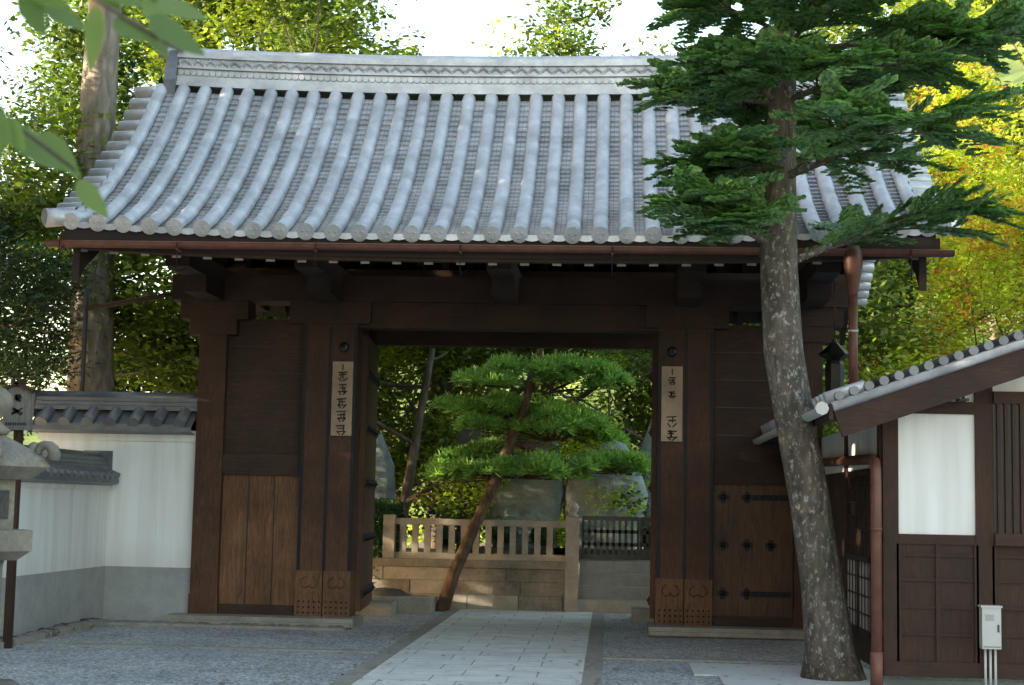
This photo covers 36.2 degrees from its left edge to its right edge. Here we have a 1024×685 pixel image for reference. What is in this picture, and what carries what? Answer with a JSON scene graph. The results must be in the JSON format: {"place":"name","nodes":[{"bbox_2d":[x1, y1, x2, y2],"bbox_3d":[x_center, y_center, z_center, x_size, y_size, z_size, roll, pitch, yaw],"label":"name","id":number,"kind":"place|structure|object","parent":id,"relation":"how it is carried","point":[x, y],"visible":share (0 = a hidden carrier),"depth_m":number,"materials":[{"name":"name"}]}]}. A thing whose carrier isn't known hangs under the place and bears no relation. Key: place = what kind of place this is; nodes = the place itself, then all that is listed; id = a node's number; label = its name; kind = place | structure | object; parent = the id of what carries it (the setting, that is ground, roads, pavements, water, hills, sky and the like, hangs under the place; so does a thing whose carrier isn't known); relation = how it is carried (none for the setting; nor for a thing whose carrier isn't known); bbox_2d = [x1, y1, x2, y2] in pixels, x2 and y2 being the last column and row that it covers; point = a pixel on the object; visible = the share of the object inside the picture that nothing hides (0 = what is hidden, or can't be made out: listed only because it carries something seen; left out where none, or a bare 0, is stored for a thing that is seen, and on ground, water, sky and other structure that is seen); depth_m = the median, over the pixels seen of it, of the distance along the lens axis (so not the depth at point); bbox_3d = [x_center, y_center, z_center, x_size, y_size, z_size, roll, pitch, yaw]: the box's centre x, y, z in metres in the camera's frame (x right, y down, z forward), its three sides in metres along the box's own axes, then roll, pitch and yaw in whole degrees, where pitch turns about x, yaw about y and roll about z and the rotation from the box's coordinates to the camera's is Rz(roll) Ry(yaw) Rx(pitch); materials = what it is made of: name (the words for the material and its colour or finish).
{"place":"outdoors","nodes":[
{"label":"outdoors","id":0,"kind":"place"},
{"bbox_2d":[7,0,183,171],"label":"twig","id":1,"kind":"object","parent":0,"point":[122,16],"visible":0.67,"depth_m":2.79,"materials":[{"name":"green plant"}]},
{"bbox_2d":[0,0,207,218],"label":"leaves","id":2,"kind":"object","parent":1,"relation":"attached to","point":[162,26],"visible":0.96,"depth_m":2.83,"materials":[{"name":"green plant"}]},
{"bbox_2d":[61,0,365,85],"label":"tall tree","id":3,"kind":"object","parent":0,"point":[194,28],"depth_m":44.73,"materials":[{"name":"green plant"}]},
{"bbox_2d":[0,608,802,684],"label":"paved path","id":4,"kind":"structure","parent":0,"point":[476,636],"depth_m":15.07,"materials":[{"name":"stone"}]},
{"bbox_2d":[0,0,892,418],"label":"sky","id":5,"kind":"structure","parent":0,"point":[451,26],"materials":[{"name":"white"}]},
{"bbox_2d":[0,541,1023,684],"bbox_3d":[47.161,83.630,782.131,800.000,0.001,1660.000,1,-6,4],"label":"ground","id":6,"kind":"structure","parent":0,"point":[39,664],"depth_m":14.52,"materials":[{"name":"stone"}]},
{"bbox_2d":[0,6,32,360],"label":"tree","id":7,"kind":"object","parent":6,"relation":"on","point":[10,206],"depth_m":19.60,"materials":[{"name":"green plant"}]},
{"bbox_2d":[2,381,38,648],"bbox_3d":[-4.684,1.606,14.688,0.329,2.493,0.160,1,-6,4],"label":"signpost","id":8,"kind":"object","parent":6,"relation":"on","point":[18,418],"visible":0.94,"depth_m":14.73,"materials":[{"name":"brown metal"}]},
{"bbox_2d":[0,387,60,684],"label":"stone lantern","id":9,"kind":"object","parent":6,"relation":"on","point":[18,461],"visible":1,"depth_m":9.90,"materials":[{"name":"stone"}]},
{"bbox_2d":[0,50,110,440],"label":"tree","id":10,"kind":"object","parent":6,"relation":"on","point":[20,361],"depth_m":20.52,"materials":[{"name":"green plant"}]},
{"bbox_2d":[0,0,181,434],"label":"tree","id":11,"kind":"object","parent":6,"relation":"on","point":[57,79],"depth_m":27.11,"materials":[{"name":"green plant"}]},
{"bbox_2d":[66,0,121,391],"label":"tree","id":12,"kind":"object","parent":6,"relation":"on","point":[99,87],"visible":0.26,"depth_m":22.68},
{"bbox_2d":[0,389,197,636],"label":"walls","id":13,"kind":"structure","parent":6,"relation":"on","point":[106,510],"depth_m":18.20,"materials":[{"name":"paint"}]},
{"bbox_2d":[0,617,343,645],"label":"stone curb","id":14,"kind":"structure","parent":6,"relation":"on","point":[55,633],"depth_m":17.49,"materials":[{"name":"stone"}]},
{"bbox_2d":[0,0,494,537],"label":"tree","id":15,"kind":"object","parent":6,"relation":"on","point":[28,212],"depth_m":23.14,"materials":[{"name":"green plant"}]},
{"bbox_2d":[61,237,1023,431],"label":"thicket leaves","id":16,"kind":"object","parent":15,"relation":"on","point":[867,369],"visible":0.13,"depth_m":24.37,"materials":[{"name":"green plant"}]},
{"bbox_2d":[120,0,586,506],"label":"tree","id":17,"kind":"object","parent":6,"relation":"on","point":[282,46],"depth_m":34.23,"materials":[{"name":"green plant"}]},
{"bbox_2d":[372,498,405,582],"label":"hedge leaves","id":18,"kind":"object","parent":6,"relation":"on","point":[391,502],"visible":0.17,"depth_m":21.79,"materials":[{"name":"green plant"}]},
{"bbox_2d":[148,269,650,547],"bbox_3d":[-2.131,-0.200,25.789,7.245,8.882,9.648,4,-7,-28],"label":"tree","id":19,"kind":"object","parent":6,"relation":"on","point":[397,357],"depth_m":24.13,"materials":[{"name":"green plant"}]},
{"bbox_2d":[8,610,803,684],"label":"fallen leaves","id":20,"kind":"object","parent":6,"relation":"on","point":[535,646],"visible":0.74,"depth_m":16.75,"materials":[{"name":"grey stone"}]},
{"bbox_2d":[426,351,452,548],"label":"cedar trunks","id":21,"kind":"object","parent":6,"relation":"on","point":[447,387],"visible":0.01,"depth_m":28.50,"materials":[{"name":"brown plant"}]},
{"bbox_2d":[60,124,939,638],"bbox_3d":[-0.449,0.090,18.333,9.648,6.431,5.440,1,-6,4],"label":"gate frame","id":22,"kind":"object","parent":6,"relation":"on","point":[284,480],"visible":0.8,"depth_m":18.11,"materials":[{"name":"brown wood"}]},
{"bbox_2d":[43,240,954,383],"bbox_3d":[-0.214,0.359,15.691,9.048,2.700,0.740,1,-6,4],"label":"rain gutter","id":23,"kind":"object","parent":22,"relation":"attached to","point":[852,261],"visible":0.85,"depth_m":15.46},
{"bbox_2d":[41,75,959,323],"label":"gate roof tiles","id":24,"kind":"object","parent":22,"relation":"on","point":[335,167],"visible":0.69,"depth_m":17.28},
{"bbox_2d":[372,501,650,613],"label":"fence","id":25,"kind":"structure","parent":6,"relation":"on","point":[513,580],"depth_m":21.31,"materials":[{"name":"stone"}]},
{"bbox_2d":[373,504,649,555],"bbox_3d":[-0.166,3.067,22.581,4.800,1.400,2.550,1,-6,4],"label":"shrub","id":26,"kind":"object","parent":6,"relation":"on","point":[495,535],"visible":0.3,"depth_m":22.21,"materials":[{"name":"green plant"}]},
{"bbox_2d":[432,519,649,549],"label":"shrub leaves","id":27,"kind":"object","parent":26,"relation":"attached to","point":[530,542],"visible":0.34,"depth_m":22.30,"materials":[{"name":"green plant"}]},
{"bbox_2d":[372,418,651,613],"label":"rocks","id":28,"kind":"object","parent":6,"relation":"on","point":[517,499],"visible":0.31,"depth_m":23.18,"materials":[{"name":"stone"}]},
{"bbox_2d":[420,348,650,610],"bbox_3d":[0.506,1.260,22.142,3.552,5.089,2.473,1,-6,4],"label":"pine","id":29,"kind":"object","parent":6,"relation":"on","point":[491,409],"depth_m":21.84,"materials":[{"name":"green plant"}]},
{"bbox_2d":[387,323,750,563],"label":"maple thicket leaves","id":30,"kind":"object","parent":6,"relation":"on","point":[630,403],"visible":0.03,"depth_m":29.82,"materials":[{"name":"green plant"}]},
{"bbox_2d":[377,0,871,544],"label":"tree","id":31,"kind":"object","parent":6,"relation":"on","point":[553,44],"depth_m":29.26,"materials":[{"name":"green plant"}]},
{"bbox_2d":[457,51,884,441],"bbox_3d":[3.557,-0.502,27.547,10.044,10.072,6.513,3,-6,-19],"label":"tree","id":32,"kind":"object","parent":6,"relation":"on","point":[617,355],"depth_m":26.90,"materials":[{"name":"green plant"}]},
{"bbox_2d":[558,3,989,520],"bbox_3d":[5.743,-1.093,34.109,10.897,12.692,12.682,1,-6,4],"label":"tree","id":33,"kind":"object","parent":6,"relation":"on","point":[893,271],"depth_m":30.15,"materials":[{"name":"green plant"}]},
{"bbox_2d":[616,0,1023,681],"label":"conifer","id":34,"kind":"object","parent":6,"relation":"on","point":[731,141],"depth_m":13.37,"materials":[{"name":"green plant"}]},
{"bbox_2d":[688,330,1023,684],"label":"building","id":35,"kind":"structure","parent":6,"relation":"on","point":[923,463],"depth_m":12.81,"materials":[{"name":"wood"}]},
{"bbox_2d":[749,0,1023,424],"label":"cherry tree","id":36,"kind":"object","parent":6,"relation":"on","point":[961,265],"depth_m":30.01,"materials":[{"name":"plant"}]},
{"bbox_2d":[823,0,1023,380],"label":"tree","id":37,"kind":"object","parent":6,"relation":"on","point":[1019,125],"depth_m":42.07,"materials":[{"name":"plant"}]},
{"bbox_2d":[835,153,1023,381],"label":"tree","id":38,"kind":"object","parent":6,"relation":"on","point":[1015,251],"depth_m":33.77,"materials":[{"name":"plant"}]},
{"bbox_2d":[874,0,1023,339],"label":"tree","id":39,"kind":"object","parent":6,"relation":"on","point":[996,78],"depth_m":45.56,"materials":[{"name":"green plant"}]},
{"bbox_2d":[927,50,1023,340],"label":"tall tree","id":40,"kind":"object","parent":6,"relation":"on","point":[997,270],"depth_m":63.58,"materials":[{"name":"plant"}]},
{"bbox_2d":[6,0,1023,542],"bbox_3d":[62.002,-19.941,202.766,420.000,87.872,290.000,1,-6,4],"label":"tree foliage","id":41,"kind":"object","parent":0,"point":[1014,76],"depth_m":77.01,"materials":[{"name":"green plant"}]},
{"bbox_2d":[158,37,876,117],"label":"roof ridge","id":42,"kind":"structure","parent":0,"point":[435,78],"depth_m":18.90,"materials":[{"name":"grey tile"}]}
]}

